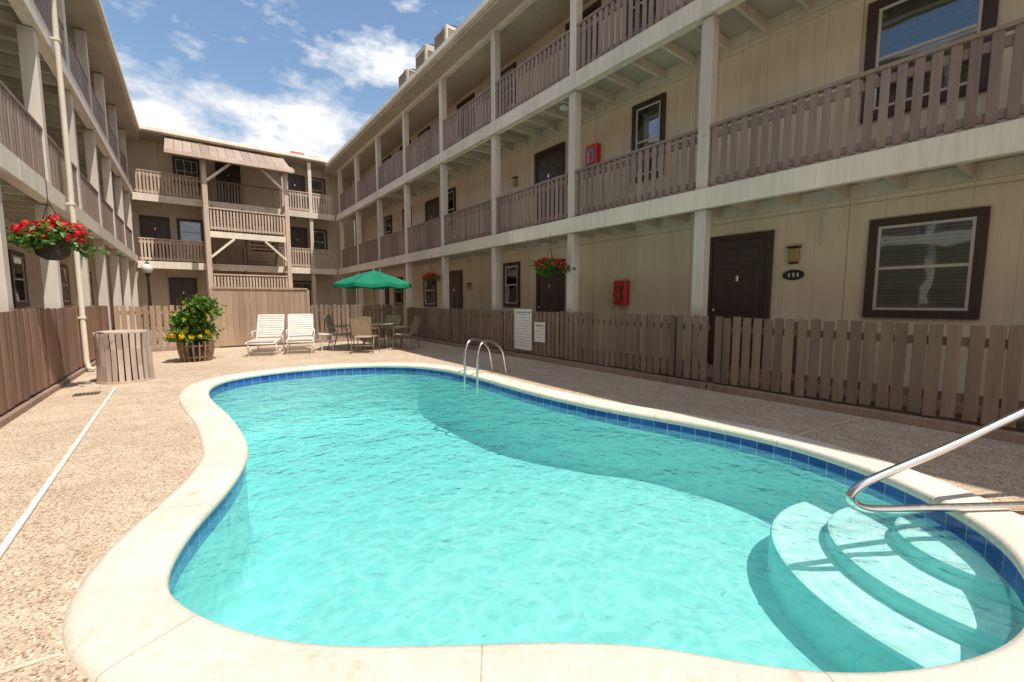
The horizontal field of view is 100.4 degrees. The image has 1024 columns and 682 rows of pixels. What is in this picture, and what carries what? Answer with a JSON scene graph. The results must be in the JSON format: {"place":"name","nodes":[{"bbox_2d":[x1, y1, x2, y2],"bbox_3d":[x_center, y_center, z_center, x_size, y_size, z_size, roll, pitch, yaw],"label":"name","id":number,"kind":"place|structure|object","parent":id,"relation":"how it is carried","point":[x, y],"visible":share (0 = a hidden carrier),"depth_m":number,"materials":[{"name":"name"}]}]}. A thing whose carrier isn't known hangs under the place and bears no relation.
{"place":"outdoors","nodes":[
{"label":"outdoors","id":0,"kind":"place"},
{"bbox_2d":[176,160,324,302],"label":"window blinds","id":1,"kind":"object","parent":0,"point":[191,227],"depth_m":20.04,"materials":[{"name":"grey plastic"}]},
{"bbox_2d":[177,161,324,298],"bbox_3d":[-12.760,-5.203,21.523,6.300,6.600,0.005,-4,7,-36],"label":"window interior","id":2,"kind":"object","parent":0,"point":[187,236],"depth_m":20.01,"materials":[{"name":"black glass"}]},
{"bbox_2d":[152,315,389,347],"bbox_3d":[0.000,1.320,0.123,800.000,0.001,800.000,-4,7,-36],"label":"ground","id":3,"kind":"structure","parent":0,"point":[164,343],"depth_m":13.43,"materials":[{"name":"concrete"}]},
{"bbox_2d":[5,223,98,310],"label":"walls","id":4,"kind":"structure","parent":3,"relation":"on","point":[34,281],"depth_m":10.59,"materials":[{"name":"paint"}]},
{"bbox_2d":[4,218,94,259],"bbox_3d":[-7.793,-3.616,5.073,0.049,2.997,29.950,-4,7,-36],"label":"gallery ledger","id":5,"kind":"object","parent":4,"relation":"attached to","point":[7,221],"depth_m":9.07,"materials":[{"name":"beige wood"}]},
{"bbox_2d":[7,249,93,306],"bbox_3d":[-12.166,-4.313,10.910,0.055,6.800,12.400,-4,7,-36],"label":"window trim","id":6,"kind":"structure","parent":4,"relation":"attached to","point":[15,303],"depth_m":9.52,"materials":[{"name":"brown wood"}]},
{"bbox_2d":[12,255,92,301],"bbox_3d":[-12.169,-4.312,10.908,0.032,6.600,12.200,-4,7,-36],"label":"window sash","id":7,"kind":"object","parent":6,"relation":"in","point":[25,283],"depth_m":9.65,"materials":[{"name":"white wood"}]},
{"bbox_2d":[12,257,91,300],"bbox_3d":[-12.168,-4.312,10.909,0.003,6.530,12.130,-4,7,-36],"label":"window glass","id":8,"kind":"object","parent":7,"relation":"in","point":[18,273],"visible":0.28,"depth_m":9.47,"materials":[{"name":"black glass"}]},
{"bbox_2d":[92,0,140,142],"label":"roof","id":9,"kind":"structure","parent":4,"relation":"on","point":[132,137],"depth_m":14.99,"materials":[{"name":"beige wood"}]},
{"bbox_2d":[64,0,136,133],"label":"roof soffit","id":10,"kind":"structure","parent":9,"relation":"attached to","point":[81,15],"depth_m":11.93,"materials":[{"name":"paint"}]},
{"bbox_2d":[94,0,139,130],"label":"gutter","id":11,"kind":"object","parent":9,"relation":"attached to","point":[100,10],"visible":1,"depth_m":12.11,"materials":[{"name":"paint"}]},
{"bbox_2d":[141,260,157,343],"bbox_3d":[-10.994,-1.159,12.958,0.280,2.540,0.280,-4,7,-36],"label":"street lamp","id":12,"kind":"object","parent":3,"relation":"on","point":[147,268],"visible":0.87,"depth_m":12.87,"materials":[{"name":"black metal"}]},
{"bbox_2d":[100,139,356,327],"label":"walls","id":13,"kind":"structure","parent":3,"relation":"on","point":[148,155],"depth_m":20.71,"materials":[{"name":"paint"}]},
{"bbox_2d":[139,162,308,304],"bbox_3d":[-13.669,-4.669,20.865,6.800,7.740,0.050,-4,7,-36],"label":"door trim","id":14,"kind":"structure","parent":13,"relation":"attached to","point":[169,233],"depth_m":20.10,"materials":[{"name":"brown wood"}]},
{"bbox_2d":[142,164,306,324],"bbox_3d":[-13.678,-4.620,20.881,6.600,7.640,0.018,-4,7,-36],"label":"door leaf","id":15,"kind":"object","parent":14,"relation":"in","point":[166,237],"visible":0.31,"depth_m":20.08,"materials":[{"name":"brown wood"}]},
{"bbox_2d":[145,167,304,305],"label":"door panels","id":16,"kind":"object","parent":15,"relation":"attached to","point":[150,232],"visible":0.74,"depth_m":20.41,"materials":[{"name":"brown wood"}]},
{"bbox_2d":[135,200,328,274],"bbox_3d":[-13.268,-4.912,21.142,8.000,2.997,0.049,-4,7,-36],"label":"gallery ledger","id":17,"kind":"object","parent":13,"relation":"attached to","point":[168,205],"visible":0.43,"depth_m":19.89,"materials":[{"name":"beige wood"}]},
{"bbox_2d":[140,129,324,162],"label":"roof","id":18,"kind":"structure","parent":13,"relation":"on","point":[228,145],"depth_m":19.36,"materials":[{"name":"beige wood"}]},
{"bbox_2d":[138,130,325,170],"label":"roof soffit","id":19,"kind":"structure","parent":18,"relation":"attached to","point":[156,137],"depth_m":19.56,"materials":[{"name":"paint"}]},
{"bbox_2d":[139,125,328,162],"bbox_3d":[-12.520,-8.994,19.584,8.000,0.150,0.076,-4,7,-36],"label":"gutter","id":20,"kind":"object","parent":18,"relation":"attached to","point":[154,129],"visible":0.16,"depth_m":19.31,"materials":[{"name":"paint"}]},
{"bbox_2d":[290,151,317,157],"bbox_3d":[-10.630,-9.386,21.790,1.300,0.200,0.700,-4,7,-36],"label":"roof tile patch","id":21,"kind":"object","parent":18,"relation":"on","point":[299,153],"visible":0.2,"depth_m":21.32,"materials":[{"name":"ceramic"}]},
{"bbox_2d":[172,156,327,304],"bbox_3d":[-12.745,-5.201,21.503,6.500,6.800,0.055,-4,7,-36],"label":"window trim","id":22,"kind":"structure","parent":13,"relation":"attached to","point":[199,185],"depth_m":20.08,"materials":[{"name":"brown wood"}]},
{"bbox_2d":[175,159,325,300],"bbox_3d":[-12.748,-5.201,21.506,6.300,6.600,0.032,-4,7,-36],"label":"window sash","id":23,"kind":"object","parent":22,"relation":"in","point":[255,225],"depth_m":20.05,"materials":[{"name":"brown wood"}]},
{"bbox_2d":[164,137,293,309],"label":"stair tower","id":24,"kind":"structure","parent":3,"relation":"on","point":[202,152],"depth_m":19.25,"materials":[{"name":"beige paint"}]},
{"bbox_2d":[149,322,337,331],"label":"patio","id":25,"kind":"structure","parent":3,"relation":"on","point":[163,329],"depth_m":18.97,"materials":[{"name":"concrete"}]},
{"bbox_2d":[198,142,316,319],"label":"posts","id":26,"kind":"object","parent":25,"relation":"on","point":[311,229],"visible":0.44,"depth_m":21.65,"materials":[{"name":"paint"}]},
{"bbox_2d":[131,192,336,274],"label":"gallery beams","id":27,"kind":"structure","parent":26,"relation":"attached to","point":[190,202],"depth_m":19.71,"materials":[{"name":"white wood"}]},
{"bbox_2d":[139,200,322,273],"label":"gallery joists","id":28,"kind":"object","parent":27,"relation":"on","point":[295,218],"visible":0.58,"depth_m":21.18,"materials":[{"name":"beige wood"}]},
{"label":"gallery floor","id":29,"kind":"structure","parent":28,"relation":"attached to","visible":0},
{"bbox_2d":[134,170,333,267],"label":"balusters","id":30,"kind":"object","parent":29,"relation":"on","point":[180,192],"visible":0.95,"depth_m":18.78,"materials":[{"name":"beige paint"}]},
{"bbox_2d":[133,168,334,267],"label":"rail caps","id":31,"kind":"object","parent":26,"relation":"attached to","point":[200,198],"visible":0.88,"depth_m":18.80,"materials":[{"name":"beige paint"}]},
{"bbox_2d":[406,307,711,389],"bbox_3d":[-0.400,-0.240,10.894,0.200,1.133,11.285,-4,7,-36],"label":"picket fence","id":32,"kind":"object","parent":3,"relation":"on","point":[439,320],"visible":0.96,"depth_m":8.15,"materials":[{"name":"brown wood"}]},
{"bbox_2d":[514,309,531,350],"bbox_3d":[0.249,-0.269,9.877,0.010,0.940,0.640,-4,7,-36],"label":"pool rules sign","id":33,"kind":"object","parent":32,"relation":"attached to","point":[522,329],"visible":1,"depth_m":9.86,"materials":[{"name":"white plastic"}]},
{"bbox_2d":[534,322,544,342],"bbox_3d":[0.607,-0.194,9.401,0.010,0.440,0.360,-4,7,-36],"label":"pool hours sign","id":34,"kind":"object","parent":32,"relation":"attached to","point":[539,331],"visible":1,"depth_m":9.39,"materials":[{"name":"white plastic"}]},
{"bbox_2d":[353,0,1023,400],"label":"walls","id":35,"kind":"structure","parent":3,"relation":"on","point":[813,54],"depth_m":6.86,"materials":[{"name":"paint"}]},
{"bbox_2d":[321,0,590,179],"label":"roof","id":36,"kind":"structure","parent":35,"relation":"on","point":[333,173],"depth_m":14.92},
{"bbox_2d":[398,68,415,86],"bbox_3d":[-3.373,-8.744,14.524,0.770,0.748,0.768,-4,7,-36],"label":"rooftop air conditioner","id":37,"kind":"object","parent":36,"relation":"on","point":[406,74],"visible":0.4,"depth_m":14.13,"materials":[{"name":"brown metal"}]},
{"bbox_2d":[325,0,494,166],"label":"gutter","id":38,"kind":"object","parent":36,"relation":"attached to","point":[471,18],"visible":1,"depth_m":12.60,"materials":[{"name":"paint"}]},
{"bbox_2d":[415,44,433,69],"bbox_3d":[-2.537,-8.704,13.400,0.770,0.878,0.768,-4,7,-36],"label":"rooftop air conditioner","id":39,"kind":"object","parent":36,"relation":"on","point":[424,53],"visible":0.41,"depth_m":13.03,"materials":[{"name":"brown metal"}]},
{"bbox_2d":[434,24,456,50],"bbox_3d":[-1.761,-8.567,12.366,0.770,0.798,0.768,-4,7,-36],"label":"rooftop air conditioner","id":40,"kind":"object","parent":36,"relation":"on","point":[443,34],"visible":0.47,"depth_m":12.01,"materials":[{"name":"brown metal"}]},
{"bbox_2d":[328,0,589,173],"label":"roof soffit","id":41,"kind":"structure","parent":36,"relation":"attached to","point":[532,23],"depth_m":12.44,"materials":[{"name":"paint"}]},
{"bbox_2d":[511,176,517,185],"bbox_3d":[0.081,-4.544,12.157,0.110,0.230,0.180,-4,7,-36],"label":"wall lantern","id":42,"kind":"object","parent":35,"relation":"attached to","point":[515,180],"depth_m":12.12,"materials":[{"name":"black metal"}]},
{"bbox_2d":[385,7,766,367],"bbox_3d":[0.862,-3.747,11.251,0.018,7.690,24.700,-4,7,-36],"label":"door leaf","id":43,"kind":"object","parent":35,"relation":"in","point":[738,265],"visible":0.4,"depth_m":7.68,"materials":[{"name":"brown wood"}]},
{"bbox_2d":[385,20,759,358],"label":"door panels","id":44,"kind":"object","parent":43,"relation":"attached to","point":[748,287],"visible":0.32,"depth_m":7.54,"materials":[{"name":"brown wood"}]},
{"bbox_2d":[431,174,737,310],"bbox_3d":[0.718,-4.023,11.355,0.060,6.260,24.220,-4,7,-36],"label":"door knob","id":45,"kind":"object","parent":43,"relation":"attached to","point":[713,309],"depth_m":7.71,"materials":[{"name":"gold metal"}]},
{"bbox_2d":[387,0,774,369],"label":"door trim","id":46,"kind":"structure","parent":35,"relation":"attached to","point":[769,234],"depth_m":7.80,"materials":[{"name":"brown wood"}]},
{"bbox_2d":[585,143,600,170],"bbox_3d":[1.846,-4.205,9.753,0.170,0.520,0.340,-4,7,-36],"label":"fire extinguisher cabinet","id":47,"kind":"object","parent":35,"relation":"attached to","point":[593,153],"visible":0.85,"depth_m":9.65,"materials":[{"name":"red metal"}]},
{"bbox_2d":[587,148,593,164],"bbox_3d":[1.784,-4.200,9.707,0.003,0.320,0.200,-4,7,-36],"label":"window","id":48,"kind":"structure","parent":47,"relation":"in","point":[592,161],"depth_m":9.71,"materials":[{"name":"grey glass"}]},
{"bbox_2d":[613,281,629,304],"bbox_3d":[2.384,-1.051,9.322,0.170,0.520,0.340,-4,7,-36],"label":"fire extinguisher cabinet","id":49,"kind":"object","parent":35,"relation":"attached to","point":[621,290],"visible":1,"depth_m":9.23,"materials":[{"name":"red metal"}]},
{"bbox_2d":[383,0,983,310],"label":"window sash","id":50,"kind":"object","parent":35,"relation":"in","point":[974,218],"depth_m":5.60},
{"bbox_2d":[384,0,898,302],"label":"window glass","id":51,"kind":"object","parent":50,"relation":"in","point":[644,115],"visible":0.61,"depth_m":12.50,"materials":[{"name":"black glass"}]},
{"bbox_2d":[637,0,979,306],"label":"window glass","id":52,"kind":"object","parent":50,"relation":"in","point":[880,296],"depth_m":5.46,"materials":[{"name":"grey glass"}]},
{"bbox_2d":[382,0,998,319],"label":"window trim","id":53,"kind":"structure","parent":35,"relation":"attached to","point":[989,21],"depth_m":5.66,"materials":[{"name":"brown wood"}]},
{"bbox_2d":[361,0,1023,271],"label":"gallery ledger","id":54,"kind":"object","parent":35,"relation":"attached to","point":[1006,167],"visible":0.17,"depth_m":6.79,"materials":[{"name":"beige wood"}]},
{"bbox_2d":[363,0,1023,273],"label":"conduit","id":55,"kind":"object","parent":35,"relation":"attached to","point":[821,210],"visible":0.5,"depth_m":6.95,"materials":[{"name":"beige metal"}]},
{"bbox_2d":[786,246,801,263],"bbox_3d":[4.386,-1.339,6.648,0.110,0.270,0.180,-4,7,-36],"label":"wall lantern","id":56,"kind":"object","parent":35,"relation":"attached to","point":[793,254],"depth_m":6.62,"materials":[{"name":"black metal"}]},
{"bbox_2d":[783,270,804,279],"bbox_3d":[4.413,-1.037,6.696,0.032,0.165,0.300,-4,7,-36],"label":"door number plaque","id":57,"kind":"object","parent":35,"relation":"attached to","point":[793,274],"depth_m":6.68,"materials":[{"name":"black metal"}]},
{"bbox_2d":[707,316,1023,444],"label":"picket fence","id":58,"kind":"object","parent":3,"relation":"on","point":[794,377],"visible":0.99,"depth_m":4.75,"materials":[{"name":"brown wood"}]},
{"bbox_2d":[101,0,482,290],"label":"sky","id":59,"kind":"structure","parent":0,"point":[302,76],"materials":[{"name":"blue"}]},
{"bbox_2d":[0,338,1023,681],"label":"pool deck","id":60,"kind":"structure","parent":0,"point":[88,512],"depth_m":3.84,"materials":[{"name":"beige concrete"}]},
{"bbox_2d":[0,305,109,428],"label":"picket fence","id":61,"kind":"object","parent":60,"relation":"on","point":[41,355],"visible":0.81,"depth_m":5.82,"materials":[{"name":"brown wood"}]},
{"bbox_2d":[0,387,116,558],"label":"deck drain strip","id":62,"kind":"object","parent":60,"relation":"on","point":[16,529],"visible":1,"depth_m":2.97,"materials":[{"name":"white plastic"}]},
{"bbox_2d":[49,0,95,370],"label":"downpipe","id":63,"kind":"object","parent":60,"relation":"on","point":[57,41],"visible":0.97,"depth_m":7.64,"materials":[{"name":"white metal"}]},
{"bbox_2d":[72,391,100,395],"bbox_3d":[-6.059,0.750,6.083,0.270,0.011,0.200,-4,7,-36],"label":"deck drain grate","id":64,"kind":"object","parent":60,"relation":"on","point":[84,393],"visible":1,"depth_m":6.06,"materials":[{"name":"brown metal"}]},
{"bbox_2d":[92,329,155,384],"bbox_3d":[-6.443,0.241,7.100,0.740,0.840,0.736,-4,7,-36],"label":"slatted trash bin","id":65,"kind":"object","parent":60,"relation":"on","point":[124,356],"visible":1,"depth_m":6.84,"materials":[{"name":"beige wood"}]},
{"bbox_2d":[113,305,219,351],"bbox_3d":[-9.171,-0.341,11.442,2.170,1.232,0.200,-4,7,-36],"label":"picket fence","id":66,"kind":"object","parent":60,"relation":"on","point":[143,313],"visible":0.47,"depth_m":11.15,"materials":[{"name":"wood"}]},
{"bbox_2d":[162,292,226,361],"bbox_3d":[-6.952,-0.307,9.396,1.219,1.526,1.093,-4,7,-36],"label":"potted plant","id":67,"kind":"object","parent":60,"relation":"on","point":[194,326],"visible":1,"depth_m":9.27,"materials":[{"name":"green plant"}]},
{"bbox_2d":[209,287,310,346],"bbox_3d":[-7.385,-0.722,12.686,2.558,1.720,0.110,-4,7,-36],"label":"board fence","id":68,"kind":"object","parent":60,"relation":"on","point":[295,301],"visible":0.68,"depth_m":12.47,"materials":[{"name":"brown wood"}]},
{"bbox_2d":[244,314,284,355],"bbox_3d":[-6.234,-0.166,10.825,0.688,0.975,1.595,-2,6,-19],"label":"chaise lounge","id":69,"kind":"object","parent":60,"relation":"on","point":[263,321],"visible":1,"depth_m":11.28,"materials":[{"name":"white plastic"}]},
{"bbox_2d":[286,314,314,353],"bbox_3d":[-5.583,-0.207,11.265,0.688,0.975,1.595,-3,6,-25],"label":"chaise lounge","id":70,"kind":"object","parent":60,"relation":"on","point":[306,318],"visible":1,"depth_m":11.71,"materials":[{"name":"white plastic"}]},
{"bbox_2d":[318,333,335,350],"bbox_3d":[-4.999,0.018,11.540,0.440,0.461,0.440,-4,7,-36],"label":"side table","id":71,"kind":"object","parent":60,"relation":"on","point":[322,334],"visible":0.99,"depth_m":11.40,"materials":[{"name":"white plastic"}]},
{"bbox_2d":[323,315,354,349],"bbox_3d":[-4.757,-0.239,11.759,0.648,0.938,0.588,-1,5,-6],"label":"patio chair","id":72,"kind":"object","parent":60,"relation":"on","point":[331,326],"visible":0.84,"depth_m":11.63,"materials":[{"name":"brown metal"}]},
{"bbox_2d":[310,304,405,342],"bbox_3d":[-5.121,-0.621,14.444,3.170,1.232,0.200,-4,7,-36],"label":"picket fence","id":73,"kind":"object","parent":60,"relation":"on","point":[329,310],"visible":0.66,"depth_m":14.11,"materials":[{"name":"brown wood"}]},
{"bbox_2d":[349,317,379,353],"bbox_3d":[-3.782,-0.162,10.938,0.588,0.938,0.648,0,5,-1],"label":"patio chair","id":74,"kind":"object","parent":60,"relation":"on","point":[360,327],"visible":1,"depth_m":10.70,"materials":[{"name":"beige fabric"}]},
{"bbox_2d":[333,266,411,349],"bbox_3d":[-3.792,-0.916,11.791,2.023,2.268,2.023,3,6,30],"label":"patio umbrella","id":75,"kind":"object","parent":60,"relation":"on","point":[375,280],"visible":0.96,"depth_m":11.22,"materials":[{"name":"green fabric"}]},
{"bbox_2d":[360,322,395,349],"bbox_3d":[-3.792,-0.146,11.863,1.140,0.734,1.140,-4,7,-36],"label":"patio table","id":76,"kind":"object","parent":60,"relation":"on","point":[380,324],"visible":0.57,"depth_m":11.63,"materials":[{"name":"metal"}]},
{"bbox_2d":[376,314,402,345],"bbox_3d":[-3.665,-0.337,12.811,0.588,0.938,0.648,1,5,7],"label":"patio chair","id":77,"kind":"object","parent":60,"relation":"on","point":[397,318],"visible":0.74,"depth_m":13.01,"materials":[{"name":"brown metal"}]},
{"bbox_2d":[393,315,421,349],"bbox_3d":[-2.877,-0.238,11.753,0.648,0.938,0.588,1,5,6],"label":"patio chair","id":78,"kind":"object","parent":60,"relation":"on","point":[415,325],"visible":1,"depth_m":11.64,"materials":[{"name":"brown metal"}]},
{"bbox_2d":[464,338,508,395],"bbox_3d":[-0.482,0.413,7.750,0.532,0.937,1.015,4,7,37],"label":"pool ladder","id":79,"kind":"object","parent":60,"relation":"on","point":[477,357],"visible":0.99,"depth_m":7.55,"materials":[{"name":"silver metal"}]},
{"bbox_2d":[0,347,1023,673],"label":"deck joint","id":80,"kind":"object","parent":60,"relation":"on","point":[428,357],"visible":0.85,"depth_m":3.85,"materials":[{"name":"beige concrete"}]},
{"bbox_2d":[62,362,1023,681],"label":"swimming pool","id":81,"kind":"structure","parent":60,"relation":"in","point":[382,522],"depth_m":3.13,"materials":[{"name":"stone"}]},
{"bbox_2d":[845,407,1023,513],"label":"pool handrail","id":82,"kind":"object","parent":60,"relation":"on","point":[855,490],"visible":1,"depth_m":2.57,"materials":[{"name":"silver metal"}]},
{"bbox_2d":[341,321,1023,429],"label":"patio","id":83,"kind":"structure","parent":0,"point":[957,412],"depth_m":5.44,"materials":[{"name":"concrete"}]},
{"bbox_2d":[337,0,719,373],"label":"posts","id":84,"kind":"object","parent":83,"relation":"on","point":[706,119],"visible":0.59,"depth_m":8.84,"materials":[{"name":"paint"}]},
{"bbox_2d":[336,0,1023,274],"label":"gallery beams","id":85,"kind":"structure","parent":84,"relation":"on","point":[1002,139],"depth_m":6.89,"materials":[{"name":"beige wood"}]},
{"bbox_2d":[345,0,975,273],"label":"gallery joists","id":86,"kind":"object","parent":85,"relation":"on","point":[749,12],"visible":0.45,"depth_m":9.17,"materials":[{"name":"beige wood"}]},
{"bbox_2d":[421,267,441,285],"bbox_3d":[-2.505,-2.192,13.293,0.631,0.945,0.738,-4,7,-36],"label":"hanging flower basket","id":87,"kind":"object","parent":86,"relation":"hanging from","point":[431,279],"visible":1,"depth_m":13.22,"materials":[{"name":"plant"}]},
{"bbox_2d":[528,232,575,278],"bbox_3d":[0.806,-1.776,8.912,0.948,0.960,0.862,-4,7,-36],"label":"hanging flower basket","id":88,"kind":"object","parent":86,"relation":"hanging from","point":[547,268],"visible":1,"depth_m":8.80,"materials":[{"name":"plant"}]},
{"bbox_2d":[425,0,1023,218],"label":"gallery floor","id":89,"kind":"structure","parent":86,"relation":"on","point":[733,22],"depth_m":7.48,"materials":[{"name":"paint"}]},
{"bbox_2d":[448,103,877,235],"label":"ceiling lights","id":90,"kind":"object","parent":89,"relation":"on","point":[564,107],"visible":0.3,"depth_m":9.59,"materials":[{"name":"white"}]},
{"bbox_2d":[340,0,1023,267],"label":"balusters","id":91,"kind":"object","parent":84,"relation":"attached to","point":[368,251],"visible":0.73,"depth_m":6.92,"materials":[{"name":"paint"}]},
{"bbox_2d":[340,0,1023,259],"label":"rail caps","id":92,"kind":"object","parent":84,"relation":"attached to","point":[988,33],"visible":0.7,"depth_m":5.84,"materials":[{"name":"paint"}]},
{"bbox_2d":[637,0,978,307],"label":"window blinds","id":93,"kind":"object","parent":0,"point":[650,164],"depth_m":5.49,"materials":[{"name":"grey plastic"}]},
{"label":"patio","id":94,"kind":"structure","parent":0,"visible":0},
{"bbox_2d":[0,0,138,329],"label":"posts","id":95,"kind":"object","parent":94,"relation":"on","point":[30,68],"visible":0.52,"depth_m":9.31,"materials":[{"name":"paint"}]},
{"bbox_2d":[5,180,120,260],"bbox_3d":[-6.251,-1.645,5.846,1.000,1.070,1.142,1,5,10],"label":"hanging flower basket","id":96,"kind":"object","parent":95,"relation":"hanging from","point":[56,237],"visible":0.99,"depth_m":5.70,"materials":[{"name":"plant"}]},
{"bbox_2d":[0,16,131,231],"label":"rail caps","id":97,"kind":"object","parent":95,"relation":"attached to","point":[7,90],"visible":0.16,"depth_m":8.79,"materials":[{"name":"paint"}]},
{"bbox_2d":[0,0,132,250],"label":"balusters","id":98,"kind":"object","parent":95,"relation":"attached to","point":[20,135],"visible":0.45,"depth_m":7.83,"materials":[{"name":"paint"}]},
{"bbox_2d":[0,0,137,262],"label":"gallery beams","id":99,"kind":"structure","parent":95,"relation":"attached to","point":[18,173],"depth_m":7.59,"materials":[{"name":"beige wood"}]},
{"bbox_2d":[0,0,123,259],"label":"gallery joists","id":100,"kind":"object","parent":99,"relation":"on","point":[18,205],"visible":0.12,"depth_m":8.70,"materials":[{"name":"beige wood"}]},
{"bbox_2d":[0,4,57,111],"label":"gallery floor","id":101,"kind":"structure","parent":100,"relation":"on","point":[6,8],"depth_m":7.82,"materials":[{"name":"paint"}]}
]}

